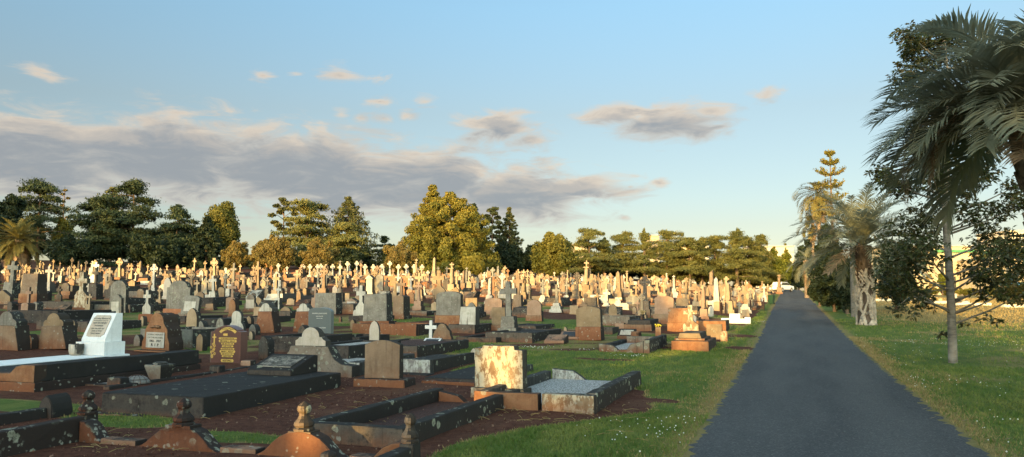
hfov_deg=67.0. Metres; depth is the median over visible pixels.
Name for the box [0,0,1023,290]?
sky
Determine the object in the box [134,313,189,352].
scrolled memorial
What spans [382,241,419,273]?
clipped bush
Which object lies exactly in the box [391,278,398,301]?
latin cross
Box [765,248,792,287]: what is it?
tree
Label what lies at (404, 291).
latin cross
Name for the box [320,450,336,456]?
finial post
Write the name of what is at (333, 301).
block memorial
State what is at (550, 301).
grave
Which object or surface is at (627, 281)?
pillar monument
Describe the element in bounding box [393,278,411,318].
pedestal cross
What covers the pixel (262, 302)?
grave
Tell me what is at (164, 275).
cross stone
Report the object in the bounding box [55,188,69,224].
wispy tree
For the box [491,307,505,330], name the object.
headstone
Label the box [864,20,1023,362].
slender tree
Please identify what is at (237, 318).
headstone
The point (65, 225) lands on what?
round conifer
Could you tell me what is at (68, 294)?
grave
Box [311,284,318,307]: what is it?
latin cross
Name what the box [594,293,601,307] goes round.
latin cross
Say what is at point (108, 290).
cross stone
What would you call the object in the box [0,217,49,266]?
jelly palm
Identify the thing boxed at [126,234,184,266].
dark shrubbery
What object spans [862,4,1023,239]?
foreground palm
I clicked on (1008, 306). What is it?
lawn kerb
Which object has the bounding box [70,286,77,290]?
square headstone
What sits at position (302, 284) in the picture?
pointed headstone
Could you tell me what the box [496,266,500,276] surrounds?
obelisk
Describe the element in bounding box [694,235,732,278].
row cedar
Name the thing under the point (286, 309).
fan stone
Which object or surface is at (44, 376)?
vault grave
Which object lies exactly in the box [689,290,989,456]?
road
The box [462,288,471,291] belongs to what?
grave
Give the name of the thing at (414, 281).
slab cross
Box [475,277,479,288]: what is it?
rounded headstone
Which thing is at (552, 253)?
broadleaf tree
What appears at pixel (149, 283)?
ringed cross
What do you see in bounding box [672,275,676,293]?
pillar monument
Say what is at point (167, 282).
pointed headstone
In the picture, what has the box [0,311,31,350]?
bell headstone
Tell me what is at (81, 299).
cross headstone
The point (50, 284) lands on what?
latin cross
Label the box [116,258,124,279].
celtic cross
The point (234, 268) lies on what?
tall cross
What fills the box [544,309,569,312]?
grave kerb
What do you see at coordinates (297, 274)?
ringed cross
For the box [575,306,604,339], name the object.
headstone
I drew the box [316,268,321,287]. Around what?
cross
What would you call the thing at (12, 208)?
dark tree
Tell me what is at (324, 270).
ringed cross
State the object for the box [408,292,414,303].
rounded headstone
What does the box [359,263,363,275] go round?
ringed cross
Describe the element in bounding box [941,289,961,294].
boundary hedge
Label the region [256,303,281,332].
bell headstone
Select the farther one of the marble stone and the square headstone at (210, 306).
the square headstone at (210, 306)
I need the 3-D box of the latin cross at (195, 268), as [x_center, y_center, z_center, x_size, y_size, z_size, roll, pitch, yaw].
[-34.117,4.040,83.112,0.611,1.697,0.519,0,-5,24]
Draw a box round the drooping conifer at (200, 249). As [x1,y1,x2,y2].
[179,216,228,269]
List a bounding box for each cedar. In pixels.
[5,177,80,260]
[62,193,136,266]
[80,178,172,264]
[144,204,200,267]
[270,198,339,267]
[323,222,374,269]
[372,235,394,265]
[566,226,616,276]
[587,236,626,274]
[595,231,645,279]
[620,227,668,277]
[647,229,703,281]
[656,240,703,283]
[667,237,715,283]
[683,236,725,284]
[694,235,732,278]
[716,228,768,286]
[727,235,773,284]
[747,234,785,284]
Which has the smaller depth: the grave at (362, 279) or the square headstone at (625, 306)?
the square headstone at (625, 306)
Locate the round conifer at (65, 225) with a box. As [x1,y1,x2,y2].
[48,216,74,240]
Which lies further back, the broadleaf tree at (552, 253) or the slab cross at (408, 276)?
the broadleaf tree at (552, 253)
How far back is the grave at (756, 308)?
48.98 m
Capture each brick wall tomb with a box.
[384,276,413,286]
[421,276,436,284]
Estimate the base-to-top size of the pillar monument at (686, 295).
1.871 m
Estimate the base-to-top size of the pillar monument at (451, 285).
2.202 m
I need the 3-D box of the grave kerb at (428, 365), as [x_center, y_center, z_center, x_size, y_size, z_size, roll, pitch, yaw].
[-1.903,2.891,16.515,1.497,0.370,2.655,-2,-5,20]
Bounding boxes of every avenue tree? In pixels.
[788,254,803,289]
[794,239,816,285]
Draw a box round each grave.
[0,350,199,391]
[47,291,51,300]
[54,291,76,298]
[56,304,72,309]
[86,325,255,389]
[98,354,340,418]
[103,289,138,296]
[129,287,148,290]
[129,291,162,298]
[129,297,157,303]
[136,278,162,281]
[140,281,160,284]
[172,277,189,280]
[199,318,250,328]
[201,297,241,306]
[228,292,240,298]
[235,272,249,275]
[246,290,263,298]
[257,300,277,307]
[264,293,303,301]
[272,283,295,286]
[273,273,294,277]
[284,277,295,280]
[293,299,310,309]
[302,295,313,298]
[305,277,320,281]
[308,282,316,286]
[328,275,335,279]
[328,280,335,285]
[342,303,357,313]
[352,334,389,339]
[359,276,366,281]
[377,291,389,293]
[410,310,435,315]
[421,364,532,385]
[426,289,433,294]
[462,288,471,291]
[463,306,485,317]
[464,292,476,300]
[480,289,487,296]
[503,299,526,304]
[512,306,543,316]
[532,296,548,300]
[542,297,571,305]
[590,294,612,302]
[604,327,618,334]
[605,306,622,314]
[624,290,637,296]
[635,307,654,317]
[676,306,700,316]
[741,305,759,309]
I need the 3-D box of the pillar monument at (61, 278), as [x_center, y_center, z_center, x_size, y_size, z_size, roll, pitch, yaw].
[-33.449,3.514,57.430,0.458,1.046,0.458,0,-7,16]
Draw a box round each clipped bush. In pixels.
[220,240,248,271]
[248,238,273,270]
[252,233,296,272]
[298,237,339,274]
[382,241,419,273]
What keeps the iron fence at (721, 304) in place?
on the ground at (12, 400)
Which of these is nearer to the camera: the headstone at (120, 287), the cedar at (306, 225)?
the headstone at (120, 287)
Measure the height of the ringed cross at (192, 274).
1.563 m
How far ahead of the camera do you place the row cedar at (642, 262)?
118.07 m
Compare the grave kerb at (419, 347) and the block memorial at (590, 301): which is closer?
the grave kerb at (419, 347)
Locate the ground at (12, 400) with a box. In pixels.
[0,259,1023,456]
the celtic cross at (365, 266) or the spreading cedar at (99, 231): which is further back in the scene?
the spreading cedar at (99, 231)
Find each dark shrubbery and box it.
[43,234,102,265]
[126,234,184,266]
[242,258,254,268]
[290,245,308,269]
[333,247,374,270]
[376,253,388,270]
[493,240,523,273]
[514,244,534,272]
[568,256,592,274]
[591,271,628,278]
[625,259,662,279]
[694,264,726,284]
[727,272,754,286]
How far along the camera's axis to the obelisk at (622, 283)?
76.27 m
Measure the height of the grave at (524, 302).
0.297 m
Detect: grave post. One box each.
[30,334,38,348]
[134,334,143,345]
[140,316,146,325]
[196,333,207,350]
[199,321,208,326]
[247,316,253,324]
[249,324,259,334]
[249,331,254,339]
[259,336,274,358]
[298,325,308,332]
[350,319,356,328]
[632,306,636,313]
[655,327,661,335]
[720,331,727,341]
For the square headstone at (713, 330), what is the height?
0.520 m
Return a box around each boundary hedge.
[921,287,941,294]
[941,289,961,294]
[959,287,977,295]
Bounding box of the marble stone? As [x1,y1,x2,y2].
[459,307,479,324]
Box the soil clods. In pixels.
[1,372,678,456]
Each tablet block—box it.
[424,338,442,340]
[617,329,636,338]
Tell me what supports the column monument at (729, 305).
on the ground at (12, 400)
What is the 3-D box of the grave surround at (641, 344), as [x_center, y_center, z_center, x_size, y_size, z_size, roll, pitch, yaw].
[3.455,3.275,21.739,1.361,0.478,3.014,-2,-5,20]
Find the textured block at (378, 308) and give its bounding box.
[359,294,396,323]
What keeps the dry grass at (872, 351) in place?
on the ground at (12, 400)
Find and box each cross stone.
[21,287,35,309]
[54,286,63,300]
[88,267,104,299]
[103,277,114,299]
[161,271,166,284]
[224,282,240,311]
[264,277,270,288]
[282,269,286,279]
[338,282,344,301]
[395,274,401,292]
[480,272,486,286]
[510,277,515,298]
[602,279,610,294]
[696,287,701,300]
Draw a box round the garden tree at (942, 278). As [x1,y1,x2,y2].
[936,273,945,295]
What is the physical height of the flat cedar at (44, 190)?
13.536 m
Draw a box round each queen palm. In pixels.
[792,177,841,238]
[796,215,831,278]
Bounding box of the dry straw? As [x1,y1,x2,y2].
[73,388,694,451]
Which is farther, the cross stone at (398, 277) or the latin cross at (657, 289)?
the latin cross at (657, 289)
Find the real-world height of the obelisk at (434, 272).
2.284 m
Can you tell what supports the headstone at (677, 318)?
on the ground at (12, 400)
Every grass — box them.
[64,295,1023,456]
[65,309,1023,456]
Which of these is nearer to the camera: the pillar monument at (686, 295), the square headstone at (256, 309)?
the square headstone at (256, 309)
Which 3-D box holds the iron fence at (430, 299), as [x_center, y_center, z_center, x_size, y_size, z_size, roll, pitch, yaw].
[-3.900,3.707,39.326,0.998,0.652,1.670,-2,-5,20]
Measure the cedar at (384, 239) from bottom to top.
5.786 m
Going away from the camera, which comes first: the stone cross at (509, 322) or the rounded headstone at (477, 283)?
the stone cross at (509, 322)
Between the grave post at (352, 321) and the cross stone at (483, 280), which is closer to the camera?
the grave post at (352, 321)
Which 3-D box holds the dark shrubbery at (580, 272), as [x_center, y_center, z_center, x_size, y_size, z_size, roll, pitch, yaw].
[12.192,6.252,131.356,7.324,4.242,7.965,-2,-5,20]
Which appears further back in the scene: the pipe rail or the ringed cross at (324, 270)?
the ringed cross at (324, 270)
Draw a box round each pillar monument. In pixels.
[58,269,65,282]
[299,264,305,277]
[414,259,418,279]
[447,262,456,290]
[465,267,467,282]
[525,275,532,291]
[526,285,532,305]
[625,271,628,286]
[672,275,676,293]
[683,277,690,303]
[692,291,698,305]
[747,290,753,305]
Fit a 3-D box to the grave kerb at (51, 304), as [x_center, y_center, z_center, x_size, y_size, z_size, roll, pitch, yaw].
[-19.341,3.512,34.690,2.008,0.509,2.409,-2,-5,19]
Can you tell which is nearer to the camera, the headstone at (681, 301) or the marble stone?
the marble stone
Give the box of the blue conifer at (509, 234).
[493,207,524,251]
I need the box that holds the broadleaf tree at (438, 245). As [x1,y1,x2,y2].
[400,191,502,275]
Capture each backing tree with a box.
[27,227,49,259]
[84,226,134,261]
[161,220,187,242]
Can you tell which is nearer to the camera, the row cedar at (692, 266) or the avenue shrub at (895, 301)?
the avenue shrub at (895, 301)
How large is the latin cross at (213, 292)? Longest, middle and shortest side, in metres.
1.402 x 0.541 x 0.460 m
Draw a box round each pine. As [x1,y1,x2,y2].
[103,186,122,261]
[267,197,297,230]
[322,196,381,266]
[402,184,460,257]
[479,206,502,273]
[815,149,848,229]
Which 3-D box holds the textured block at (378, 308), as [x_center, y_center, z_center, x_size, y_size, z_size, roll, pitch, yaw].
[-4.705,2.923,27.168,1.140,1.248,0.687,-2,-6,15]
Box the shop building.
[956,259,1021,295]
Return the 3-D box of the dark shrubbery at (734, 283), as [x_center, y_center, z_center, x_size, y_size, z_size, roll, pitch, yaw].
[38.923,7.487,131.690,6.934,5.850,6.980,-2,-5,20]
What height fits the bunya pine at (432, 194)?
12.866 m
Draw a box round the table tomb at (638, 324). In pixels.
[615,318,660,330]
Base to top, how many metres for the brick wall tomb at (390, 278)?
0.915 m
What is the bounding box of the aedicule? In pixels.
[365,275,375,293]
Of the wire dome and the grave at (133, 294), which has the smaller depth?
the wire dome
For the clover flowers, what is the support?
on the ground at (12, 400)
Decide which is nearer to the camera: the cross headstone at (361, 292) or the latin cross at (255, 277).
the cross headstone at (361, 292)
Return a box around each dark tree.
[0,193,32,261]
[813,223,841,264]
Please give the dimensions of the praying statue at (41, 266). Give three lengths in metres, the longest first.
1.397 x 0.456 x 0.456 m
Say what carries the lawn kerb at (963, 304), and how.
on the ground at (12, 400)
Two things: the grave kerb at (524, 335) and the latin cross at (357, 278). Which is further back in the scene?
the latin cross at (357, 278)
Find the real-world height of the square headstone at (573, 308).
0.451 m
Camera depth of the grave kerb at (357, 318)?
30.36 m
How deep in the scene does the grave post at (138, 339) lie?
20.83 m
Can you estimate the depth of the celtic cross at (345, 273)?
58.89 m
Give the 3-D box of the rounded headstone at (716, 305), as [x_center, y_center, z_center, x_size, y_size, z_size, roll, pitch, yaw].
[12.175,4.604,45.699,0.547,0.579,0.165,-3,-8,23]
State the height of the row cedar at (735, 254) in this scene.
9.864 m
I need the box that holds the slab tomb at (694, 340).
[671,331,715,351]
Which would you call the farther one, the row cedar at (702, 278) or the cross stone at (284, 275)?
the row cedar at (702, 278)
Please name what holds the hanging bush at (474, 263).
on the ground at (12, 400)
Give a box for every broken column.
[137,261,144,274]
[460,270,466,288]
[484,277,493,303]
[699,287,709,318]
[708,270,713,296]
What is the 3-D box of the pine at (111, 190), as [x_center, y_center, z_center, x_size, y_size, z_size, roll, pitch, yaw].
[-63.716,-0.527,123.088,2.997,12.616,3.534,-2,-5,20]
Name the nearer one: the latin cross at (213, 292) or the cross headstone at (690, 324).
the cross headstone at (690, 324)
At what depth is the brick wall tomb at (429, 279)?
61.16 m
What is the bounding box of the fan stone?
[280,307,291,310]
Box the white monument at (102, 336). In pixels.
[0,313,129,365]
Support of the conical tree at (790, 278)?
on the ground at (12, 400)
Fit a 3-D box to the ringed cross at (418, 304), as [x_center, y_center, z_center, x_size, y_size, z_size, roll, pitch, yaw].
[-4.460,3.249,37.011,0.500,1.390,0.375,-1,-5,23]
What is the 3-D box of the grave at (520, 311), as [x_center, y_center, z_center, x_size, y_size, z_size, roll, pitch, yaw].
[0.690,3.773,35.126,1.090,0.418,1.962,-1,-3,15]
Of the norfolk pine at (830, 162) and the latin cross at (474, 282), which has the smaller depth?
the latin cross at (474, 282)
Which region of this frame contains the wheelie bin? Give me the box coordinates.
[767,295,774,303]
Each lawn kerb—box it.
[934,301,969,303]
[955,303,991,305]
[1001,305,1023,307]
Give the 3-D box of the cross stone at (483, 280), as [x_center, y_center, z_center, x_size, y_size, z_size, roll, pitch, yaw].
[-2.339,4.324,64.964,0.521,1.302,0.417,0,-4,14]
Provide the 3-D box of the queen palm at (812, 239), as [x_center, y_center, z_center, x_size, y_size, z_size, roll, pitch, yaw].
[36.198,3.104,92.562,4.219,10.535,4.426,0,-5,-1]
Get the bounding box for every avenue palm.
[786,245,815,297]
[806,185,903,316]
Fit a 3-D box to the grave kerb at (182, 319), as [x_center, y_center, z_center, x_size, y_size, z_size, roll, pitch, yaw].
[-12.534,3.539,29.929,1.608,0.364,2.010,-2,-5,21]
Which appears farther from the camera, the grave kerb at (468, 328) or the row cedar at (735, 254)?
the row cedar at (735, 254)
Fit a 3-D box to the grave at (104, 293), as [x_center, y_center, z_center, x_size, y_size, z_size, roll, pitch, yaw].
[-21.640,3.619,43.116,1.172,0.453,2.110,-1,-4,18]
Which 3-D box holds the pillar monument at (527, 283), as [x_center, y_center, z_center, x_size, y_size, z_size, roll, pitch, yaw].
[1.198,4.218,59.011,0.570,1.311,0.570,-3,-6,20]
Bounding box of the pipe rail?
[0,302,43,310]
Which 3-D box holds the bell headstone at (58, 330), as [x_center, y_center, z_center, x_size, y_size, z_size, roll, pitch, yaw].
[-11.733,2.641,19.998,0.934,0.921,0.425,-3,-5,16]
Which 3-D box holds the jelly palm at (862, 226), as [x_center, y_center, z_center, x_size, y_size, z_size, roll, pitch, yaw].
[16.266,1.365,35.582,6.732,6.543,6.677,3,-6,-32]
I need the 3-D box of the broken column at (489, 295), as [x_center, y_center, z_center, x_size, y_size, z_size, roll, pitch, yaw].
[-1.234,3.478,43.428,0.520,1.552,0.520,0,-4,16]
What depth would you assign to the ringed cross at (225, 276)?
46.50 m
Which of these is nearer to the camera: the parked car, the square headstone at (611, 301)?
the square headstone at (611, 301)
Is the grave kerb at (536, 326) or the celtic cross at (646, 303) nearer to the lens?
the grave kerb at (536, 326)
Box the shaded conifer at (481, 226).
[464,203,489,260]
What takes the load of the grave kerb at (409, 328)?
on the ground at (12, 400)
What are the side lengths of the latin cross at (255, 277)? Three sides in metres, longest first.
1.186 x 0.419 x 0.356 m
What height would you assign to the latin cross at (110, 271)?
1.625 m
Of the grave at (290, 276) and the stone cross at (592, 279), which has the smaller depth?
the stone cross at (592, 279)
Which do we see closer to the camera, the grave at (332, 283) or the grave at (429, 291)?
the grave at (429, 291)
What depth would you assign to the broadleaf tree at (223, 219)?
112.75 m
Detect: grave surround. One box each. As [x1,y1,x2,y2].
[474,368,640,414]
[599,334,666,352]
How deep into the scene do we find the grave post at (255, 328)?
24.57 m
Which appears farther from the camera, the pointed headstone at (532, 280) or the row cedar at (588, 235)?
the row cedar at (588, 235)
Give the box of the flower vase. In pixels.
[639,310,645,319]
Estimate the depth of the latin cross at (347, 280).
61.54 m
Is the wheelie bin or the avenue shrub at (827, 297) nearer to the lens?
the avenue shrub at (827, 297)
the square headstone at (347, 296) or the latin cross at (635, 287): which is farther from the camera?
the latin cross at (635, 287)
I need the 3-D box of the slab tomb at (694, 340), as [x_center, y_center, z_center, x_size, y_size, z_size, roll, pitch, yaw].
[5.239,3.256,22.160,1.030,0.579,2.310,-2,-5,20]
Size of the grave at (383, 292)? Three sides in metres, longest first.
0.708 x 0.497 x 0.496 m
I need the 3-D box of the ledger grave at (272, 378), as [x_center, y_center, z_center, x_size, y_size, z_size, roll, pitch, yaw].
[-4.352,2.428,11.956,1.765,0.716,3.615,-2,-5,18]
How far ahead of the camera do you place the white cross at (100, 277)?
58.49 m
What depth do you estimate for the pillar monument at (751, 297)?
51.10 m
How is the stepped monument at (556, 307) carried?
on the ground at (12, 400)
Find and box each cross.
[3,261,20,297]
[45,266,56,292]
[70,258,74,273]
[71,265,76,275]
[85,294,92,309]
[89,262,102,282]
[103,268,113,291]
[103,271,108,286]
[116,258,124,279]
[128,267,134,278]
[142,290,153,313]
[147,281,152,289]
[150,264,158,290]
[156,288,164,302]
[188,270,196,287]
[192,258,196,271]
[194,280,200,295]
[203,278,209,294]
[208,258,222,290]
[209,276,218,296]
[223,274,228,289]
[231,263,236,281]
[239,275,248,293]
[247,277,254,294]
[253,270,256,281]
[254,261,261,289]
[269,266,273,278]
[271,274,280,293]
[274,286,283,308]
[293,270,302,292]
[304,277,311,294]
[307,264,312,276]
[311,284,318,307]
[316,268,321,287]
[318,266,328,292]
[330,264,335,275]
[332,274,339,290]
[338,265,343,278]
[342,269,349,285]
[342,271,348,286]
[345,261,351,277]
[354,261,359,275]
[354,275,359,285]
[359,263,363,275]
[362,264,367,275]
[371,270,377,283]
[379,264,384,275]
[387,261,392,275]
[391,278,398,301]
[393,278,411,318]
[403,280,406,295]
[406,273,409,286]
[408,276,413,289]
[412,273,417,289]
[412,282,424,310]
[415,273,425,300]
[425,320,437,337]
[454,272,460,290]
[471,278,478,298]
[490,268,495,279]
[492,277,496,297]
[498,273,505,297]
[498,281,520,330]
[512,275,523,309]
[545,284,550,297]
[558,292,563,307]
[560,275,565,291]
[571,272,581,298]
[587,274,596,294]
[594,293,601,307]
[596,278,602,293]
[602,289,610,305]
[633,285,638,296]
[638,276,651,317]
[638,293,647,318]
[655,278,659,292]
[661,282,666,295]
[677,286,682,298]
[736,302,742,317]
[761,284,767,301]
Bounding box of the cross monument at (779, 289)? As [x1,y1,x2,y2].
[776,274,782,293]
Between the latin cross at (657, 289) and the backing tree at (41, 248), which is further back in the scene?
the backing tree at (41, 248)
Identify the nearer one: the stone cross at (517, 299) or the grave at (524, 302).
the stone cross at (517, 299)
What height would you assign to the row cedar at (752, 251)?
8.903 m
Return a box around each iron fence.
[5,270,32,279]
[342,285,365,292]
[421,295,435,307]
[719,300,726,313]
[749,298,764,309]
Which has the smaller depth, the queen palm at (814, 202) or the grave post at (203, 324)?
the grave post at (203, 324)
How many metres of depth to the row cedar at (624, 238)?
123.39 m
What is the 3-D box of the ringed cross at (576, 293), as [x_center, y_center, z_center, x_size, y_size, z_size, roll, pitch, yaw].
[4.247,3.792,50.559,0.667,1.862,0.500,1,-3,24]
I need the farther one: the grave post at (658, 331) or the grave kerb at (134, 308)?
the grave kerb at (134, 308)
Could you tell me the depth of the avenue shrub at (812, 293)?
59.79 m
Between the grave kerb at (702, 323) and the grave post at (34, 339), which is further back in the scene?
the grave kerb at (702, 323)
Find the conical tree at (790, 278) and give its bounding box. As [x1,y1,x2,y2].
[784,243,791,284]
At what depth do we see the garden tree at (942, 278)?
125.91 m
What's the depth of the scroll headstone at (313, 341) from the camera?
14.97 m
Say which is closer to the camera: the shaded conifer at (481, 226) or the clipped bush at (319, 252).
the clipped bush at (319, 252)
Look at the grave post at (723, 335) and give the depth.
24.61 m
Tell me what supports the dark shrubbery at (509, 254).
on the ground at (12, 400)
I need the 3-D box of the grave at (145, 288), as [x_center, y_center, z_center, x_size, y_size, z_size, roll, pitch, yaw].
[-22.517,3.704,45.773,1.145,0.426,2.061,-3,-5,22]
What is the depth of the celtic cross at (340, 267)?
76.55 m
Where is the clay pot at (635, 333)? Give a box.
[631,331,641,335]
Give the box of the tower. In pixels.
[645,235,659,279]
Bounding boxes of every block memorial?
[18,274,47,302]
[138,314,152,321]
[315,293,342,313]
[584,297,597,306]
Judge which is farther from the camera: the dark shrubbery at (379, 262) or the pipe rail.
the dark shrubbery at (379, 262)
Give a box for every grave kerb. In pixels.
[0,390,420,456]
[0,393,72,425]
[8,309,111,323]
[37,319,141,331]
[41,301,109,309]
[95,304,165,312]
[140,326,218,348]
[180,315,222,322]
[227,316,290,323]
[261,333,351,352]
[279,310,296,317]
[312,387,520,447]
[331,340,400,358]
[348,315,393,321]
[352,322,441,335]
[393,338,468,357]
[403,352,473,375]
[448,323,491,333]
[456,334,500,342]
[485,328,560,342]
[518,323,554,328]
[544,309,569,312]
[602,315,639,325]
[629,304,654,308]
[696,319,729,331]
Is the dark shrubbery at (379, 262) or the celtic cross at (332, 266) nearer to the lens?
the celtic cross at (332, 266)
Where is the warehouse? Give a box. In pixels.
[871,245,978,294]
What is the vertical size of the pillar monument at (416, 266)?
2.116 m
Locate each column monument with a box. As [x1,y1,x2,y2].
[582,260,589,297]
[723,284,735,313]
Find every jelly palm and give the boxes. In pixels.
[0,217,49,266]
[783,181,939,325]
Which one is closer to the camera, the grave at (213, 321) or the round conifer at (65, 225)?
the grave at (213, 321)
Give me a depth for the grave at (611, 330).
26.68 m
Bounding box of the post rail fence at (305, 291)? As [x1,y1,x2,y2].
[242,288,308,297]
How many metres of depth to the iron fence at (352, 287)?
51.20 m
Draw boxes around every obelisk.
[431,257,436,275]
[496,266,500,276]
[613,271,624,300]
[620,275,624,287]
[712,277,720,308]
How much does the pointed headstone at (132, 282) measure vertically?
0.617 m
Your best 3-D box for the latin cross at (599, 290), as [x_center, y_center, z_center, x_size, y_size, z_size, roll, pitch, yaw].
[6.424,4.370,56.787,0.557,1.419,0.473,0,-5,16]
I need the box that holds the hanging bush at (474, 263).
[460,252,485,274]
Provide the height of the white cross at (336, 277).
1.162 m
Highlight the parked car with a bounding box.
[769,282,793,291]
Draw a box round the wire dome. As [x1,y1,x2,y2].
[128,374,151,384]
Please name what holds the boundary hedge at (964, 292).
on the ground at (12, 400)
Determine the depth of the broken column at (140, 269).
77.26 m
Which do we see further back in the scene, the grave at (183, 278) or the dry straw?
the grave at (183, 278)
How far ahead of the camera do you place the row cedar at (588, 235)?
117.55 m
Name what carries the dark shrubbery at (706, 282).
on the ground at (12, 400)
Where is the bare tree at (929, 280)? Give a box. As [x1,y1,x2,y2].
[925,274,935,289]
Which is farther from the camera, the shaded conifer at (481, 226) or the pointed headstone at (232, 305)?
the shaded conifer at (481, 226)
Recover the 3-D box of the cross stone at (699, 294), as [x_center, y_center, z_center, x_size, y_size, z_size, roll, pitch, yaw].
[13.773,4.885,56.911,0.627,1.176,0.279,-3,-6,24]
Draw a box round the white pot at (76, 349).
[68,343,83,354]
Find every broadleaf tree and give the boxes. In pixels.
[201,201,240,248]
[400,191,502,275]
[530,231,578,275]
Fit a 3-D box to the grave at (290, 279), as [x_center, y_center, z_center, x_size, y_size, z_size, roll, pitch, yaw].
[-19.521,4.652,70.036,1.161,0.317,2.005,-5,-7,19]
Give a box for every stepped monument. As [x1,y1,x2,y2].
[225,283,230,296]
[539,279,545,302]
[549,284,562,312]
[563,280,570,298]
[614,297,621,305]
[740,286,751,312]
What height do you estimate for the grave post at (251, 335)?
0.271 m
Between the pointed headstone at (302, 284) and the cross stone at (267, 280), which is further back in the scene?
the pointed headstone at (302, 284)
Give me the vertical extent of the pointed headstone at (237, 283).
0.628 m
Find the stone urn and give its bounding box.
[144,361,175,378]
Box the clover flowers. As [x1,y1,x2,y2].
[523,320,1017,451]
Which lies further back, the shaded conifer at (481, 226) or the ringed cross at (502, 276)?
the shaded conifer at (481, 226)
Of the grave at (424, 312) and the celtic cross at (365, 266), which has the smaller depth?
the grave at (424, 312)
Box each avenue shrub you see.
[806,278,822,305]
[808,257,844,311]
[824,257,850,313]
[873,239,920,310]
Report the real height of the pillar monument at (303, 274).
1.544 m
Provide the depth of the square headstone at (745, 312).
40.70 m
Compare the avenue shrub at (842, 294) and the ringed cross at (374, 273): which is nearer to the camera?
the avenue shrub at (842, 294)
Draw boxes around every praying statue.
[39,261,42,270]
[520,277,527,298]
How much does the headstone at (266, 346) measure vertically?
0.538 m
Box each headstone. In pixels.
[0,290,13,305]
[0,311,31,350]
[38,313,77,348]
[62,283,69,290]
[69,278,74,284]
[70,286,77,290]
[72,272,89,309]
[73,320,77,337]
[108,280,128,312]
[109,294,123,314]
[128,280,135,285]
[137,289,144,297]
[162,277,171,298]
[163,280,194,313]
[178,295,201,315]
[186,308,198,326]
[196,292,204,297]
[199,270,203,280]
[201,280,204,291]
[204,303,217,309]
[216,318,224,326]
[218,287,224,296]
[228,299,236,315]
[230,311,245,330]
[234,280,239,288]
[242,294,257,311]
[253,307,260,315]
[256,297,262,304]
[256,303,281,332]
[260,279,266,287]
[273,271,281,289]
[286,298,295,304]
[287,327,414,377]
[293,303,312,331]
[296,291,300,301]
[300,277,305,288]
[308,307,333,333]
[345,293,349,300]
[353,340,414,387]
[356,285,366,315]
[369,321,379,339]
[375,274,383,293]
[384,277,390,293]
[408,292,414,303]
[421,282,429,288]
[431,302,435,309]
[432,270,445,302]
[433,323,453,339]
[435,291,462,324]
[442,278,448,288]
[465,298,477,306]
[466,281,471,287]
[471,345,530,397]
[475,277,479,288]
[484,298,502,313]
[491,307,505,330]
[525,300,543,320]
[530,276,534,284]
[535,283,539,291]
[569,305,577,314]
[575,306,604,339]
[577,298,582,306]
[608,282,613,296]
[608,299,616,304]
[609,304,616,314]
[620,303,629,309]
[626,296,639,304]
[653,296,673,323]
[667,308,687,331]
[676,297,687,305]
[683,305,698,331]
[706,324,721,339]
[708,306,713,316]
[714,301,719,310]
[742,309,749,316]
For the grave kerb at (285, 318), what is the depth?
29.78 m
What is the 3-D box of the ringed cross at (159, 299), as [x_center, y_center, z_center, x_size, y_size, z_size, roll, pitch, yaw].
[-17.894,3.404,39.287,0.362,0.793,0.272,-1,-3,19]
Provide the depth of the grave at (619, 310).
36.10 m
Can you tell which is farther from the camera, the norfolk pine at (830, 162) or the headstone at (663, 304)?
the norfolk pine at (830, 162)
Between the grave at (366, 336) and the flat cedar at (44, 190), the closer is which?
the grave at (366, 336)
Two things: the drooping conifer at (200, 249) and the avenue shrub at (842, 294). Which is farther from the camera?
the drooping conifer at (200, 249)
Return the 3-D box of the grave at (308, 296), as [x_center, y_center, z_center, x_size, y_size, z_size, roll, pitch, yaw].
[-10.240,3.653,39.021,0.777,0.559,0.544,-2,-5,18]
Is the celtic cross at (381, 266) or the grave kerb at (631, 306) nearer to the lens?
the grave kerb at (631, 306)
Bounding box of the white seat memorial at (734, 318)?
[721,313,750,323]
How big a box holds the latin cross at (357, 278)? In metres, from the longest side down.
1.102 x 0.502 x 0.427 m
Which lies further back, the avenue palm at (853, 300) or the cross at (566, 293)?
the cross at (566, 293)
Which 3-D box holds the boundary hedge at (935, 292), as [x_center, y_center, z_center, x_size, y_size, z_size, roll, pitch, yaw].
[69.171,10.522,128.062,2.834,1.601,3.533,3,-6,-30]
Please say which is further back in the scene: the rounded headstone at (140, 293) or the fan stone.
the rounded headstone at (140, 293)
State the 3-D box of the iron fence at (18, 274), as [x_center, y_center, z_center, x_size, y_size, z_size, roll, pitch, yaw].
[-37.392,3.597,59.169,1.829,0.706,1.670,-2,-5,20]

